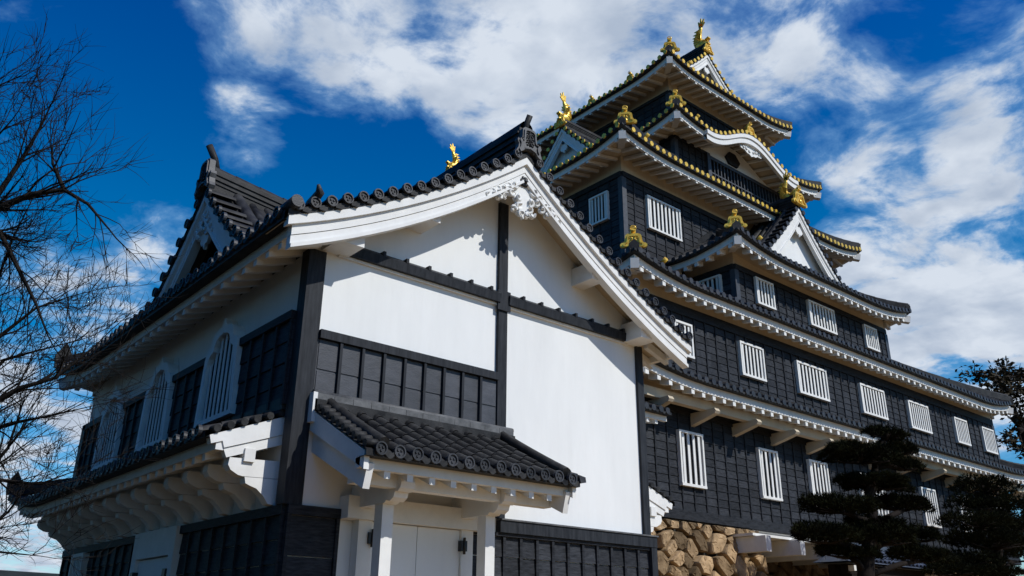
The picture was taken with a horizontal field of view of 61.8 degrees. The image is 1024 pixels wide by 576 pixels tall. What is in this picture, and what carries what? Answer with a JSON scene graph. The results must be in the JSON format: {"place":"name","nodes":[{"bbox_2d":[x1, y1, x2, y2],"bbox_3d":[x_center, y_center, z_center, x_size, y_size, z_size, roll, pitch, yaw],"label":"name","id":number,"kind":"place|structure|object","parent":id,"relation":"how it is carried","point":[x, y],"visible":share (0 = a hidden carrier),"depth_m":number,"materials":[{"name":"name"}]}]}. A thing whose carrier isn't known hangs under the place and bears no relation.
{"place":"outdoors","nodes":[
{"label":"outdoors","id":0,"kind":"place"},
{"bbox_2d":[0,570,58,575],"bbox_3d":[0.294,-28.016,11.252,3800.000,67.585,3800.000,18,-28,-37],"label":"hills","id":1,"kind":"structure","parent":0,"point":[11,573],"depth_m":922.22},
{"bbox_2d":[0,0,1023,575],"label":"sky","id":2,"kind":"structure","parent":0,"point":[908,115],"materials":[{"name":"blue"}]},
{"label":"ground","id":3,"kind":"structure","parent":0,"visible":0},
{"bbox_2d":[27,531,63,568],"bbox_3d":[-12.629,8.730,25.913,4.289,6.266,4.295,18,-28,-37],"label":"bare tree","id":4,"kind":"object","parent":3,"relation":"on","point":[51,546],"visible":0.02,"depth_m":25.48,"materials":[{"name":"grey plant"}]},
{"bbox_2d":[0,6,184,575],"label":"bare tree","id":5,"kind":"object","parent":3,"relation":"on","point":[6,203],"visible":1,"depth_m":6.78,"materials":[{"name":"brown plant"}]},
{"bbox_2d":[7,114,692,575],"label":"storehouse","id":6,"kind":"structure","parent":3,"relation":"on","point":[441,374],"depth_m":12.86,"materials":[{"name":"white paint"}]},
{"bbox_2d":[68,552,89,575],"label":"window","id":7,"kind":"structure","parent":6,"relation":"in","point":[81,566],"depth_m":16.18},
{"bbox_2d":[91,385,129,470],"bbox_3d":[-7.808,2.709,16.771,0.190,1.620,1.360,18,-28,-37],"label":"arched window","id":8,"kind":"structure","parent":6,"relation":"in","point":[105,415],"depth_m":16.77,"materials":[{"name":"white wood"}]},
{"bbox_2d":[129,525,182,575],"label":"side door","id":9,"kind":"structure","parent":6,"relation":"in","point":[164,542],"depth_m":13.26,"materials":[{"name":"white paint"}]},
{"bbox_2d":[134,357,178,451],"bbox_3d":[-6.141,1.995,14.951,0.190,1.620,1.360,18,-28,-37],"label":"arched window","id":10,"kind":"structure","parent":6,"relation":"in","point":[165,371],"depth_m":14.95,"materials":[{"name":"white wood"}]},
{"bbox_2d":[193,318,245,428],"bbox_3d":[-4.382,1.243,13.031,0.190,1.620,1.360,18,-28,-37],"label":"arched window","id":11,"kind":"structure","parent":6,"relation":"in","point":[230,334],"depth_m":13.00,"materials":[{"name":"white wood"}]},
{"bbox_2d":[348,519,472,575],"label":"front door","id":12,"kind":"structure","parent":6,"relation":"in","point":[415,550],"depth_m":11.41,"materials":[{"name":"white paint"}]},
{"bbox_2d":[651,519,768,575],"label":"stone wall","id":13,"kind":"structure","parent":3,"relation":"on","point":[689,549],"depth_m":22.94,"materials":[{"name":"beige stone"}]},
{"bbox_2d":[766,561,828,575],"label":"stone wall","id":14,"kind":"structure","parent":3,"relation":"on","point":[782,569],"depth_m":27.97,"materials":[{"name":"beige stone"}]},
{"bbox_2d":[445,19,1023,568],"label":"castle keep","id":15,"kind":"structure","parent":14,"relation":"on","point":[687,193],"depth_m":30.46,"materials":[{"name":"black wood"}]},
{"bbox_2d":[589,190,609,226],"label":"window","id":16,"kind":"structure","parent":15,"relation":"in","point":[599,206],"depth_m":30.36,"materials":[{"name":"white wood"}]},
{"bbox_2d":[645,400,671,423],"bbox_3d":[0.893,4.130,21.428,5.700,3.523,3.504,18,-28,-37],"label":"link corridor","id":17,"kind":"object","parent":15,"relation":"attached to","point":[655,413],"visible":0.16,"depth_m":22.13,"materials":[{"name":"white paint"}]},
{"bbox_2d":[645,194,682,242],"bbox_3d":[5.482,-2.495,30.864,1.820,1.300,0.130,18,-28,-37],"label":"window","id":18,"kind":"structure","parent":15,"relation":"in","point":[662,218],"depth_m":30.84,"materials":[{"name":"white wood"}]},
{"bbox_2d":[673,319,694,359],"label":"window","id":19,"kind":"structure","parent":15,"relation":"in","point":[688,327],"depth_m":25.17,"materials":[{"name":"white wood"}]},
{"bbox_2d":[676,429,706,489],"bbox_3d":[4.990,4.760,23.758,1.060,1.530,0.130,18,-28,-37],"label":"window","id":20,"kind":"structure","parent":15,"relation":"in","point":[690,445],"depth_m":23.74,"materials":[{"name":"white wood"}]},
{"bbox_2d":[699,274,722,291],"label":"window","id":21,"kind":"structure","parent":15,"relation":"in","point":[715,282],"depth_m":29.60,"materials":[{"name":"white wood"}]},
{"bbox_2d":[737,340,766,382],"bbox_3d":[7.607,2.334,27.106,1.270,1.120,0.130,18,-28,-37],"label":"window","id":22,"kind":"structure","parent":15,"relation":"in","point":[751,359],"depth_m":27.08,"materials":[{"name":"white wood"}]},
{"bbox_2d":[753,276,775,310],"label":"window","id":23,"kind":"structure","parent":15,"relation":"in","point":[764,290],"depth_m":29.89,"materials":[{"name":"white wood"}]},
{"bbox_2d":[755,447,782,501],"bbox_3d":[7.816,5.666,25.992,1.010,1.510,0.130,18,-28,-37],"label":"window","id":24,"kind":"structure","parent":15,"relation":"in","point":[768,470],"depth_m":25.97,"materials":[{"name":"white wood"}]},
{"bbox_2d":[794,360,830,402],"bbox_3d":[10.243,3.191,29.185,1.840,1.130,0.130,18,-28,-37],"label":"window","id":25,"kind":"structure","parent":15,"relation":"in","point":[811,381],"depth_m":29.14,"materials":[{"name":"white wood"}]},
{"bbox_2d":[806,459,830,495],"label":"window","id":26,"kind":"structure","parent":15,"relation":"in","point":[818,474],"depth_m":27.74,"materials":[{"name":"white wood"}]},
{"bbox_2d":[805,299,837,335],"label":"window","id":27,"kind":"structure","parent":15,"relation":"in","point":[821,317],"depth_m":32.07,"materials":[{"name":"white wood"}]},
{"bbox_2d":[862,324,879,352],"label":"window","id":28,"kind":"structure","parent":15,"relation":"in","point":[871,341],"depth_m":34.26,"materials":[{"name":"white wood"}]},
{"bbox_2d":[857,383,888,420],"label":"window","id":29,"kind":"structure","parent":15,"relation":"in","point":[872,400],"depth_m":31.59,"materials":[{"name":"white wood"}]},
{"bbox_2d":[858,490,888,514],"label":"window","id":30,"kind":"structure","parent":15,"relation":"in","point":[878,511],"depth_m":29.78,"materials":[{"name":"white wood"}]},
{"bbox_2d":[905,399,932,434],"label":"window","id":31,"kind":"structure","parent":15,"relation":"in","point":[918,414],"depth_m":33.73,"materials":[{"name":"white wood"}]},
{"bbox_2d":[918,487,941,527],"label":"window","id":32,"kind":"structure","parent":15,"relation":"in","point":[928,518],"depth_m":32.27,"materials":[{"name":"white wood"}]},
{"bbox_2d":[951,417,971,446],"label":"window","id":33,"kind":"structure","parent":15,"relation":"in","point":[960,427],"depth_m":35.96,"materials":[{"name":"white wood"}]},
{"bbox_2d":[979,426,998,454],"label":"window","id":34,"kind":"structure","parent":15,"relation":"in","point":[987,435],"depth_m":37.57,"materials":[{"name":"white wood"}]},
{"bbox_2d":[813,543,925,575],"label":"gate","id":35,"kind":"structure","parent":3,"relation":"on","point":[841,567],"depth_m":25.41,"materials":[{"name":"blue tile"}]},
{"bbox_2d":[948,356,1023,535],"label":"evergreen tree","id":36,"kind":"object","parent":3,"relation":"on","point":[1009,378],"visible":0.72,"depth_m":45.21,"materials":[{"name":"green plant"}]},
{"label":"courtyard","id":37,"kind":"structure","parent":0,"visible":0},
{"bbox_2d":[788,422,961,575],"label":"pine tree","id":38,"kind":"object","parent":37,"relation":"on","point":[871,531],"visible":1,"depth_m":21.52,"materials":[{"name":"green plant"}]},
{"bbox_2d":[920,471,1023,575],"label":"pine tree","id":39,"kind":"object","parent":37,"relation":"on","point":[997,525],"visible":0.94,"depth_m":28.37,"materials":[{"name":"green plant"}]}
]}

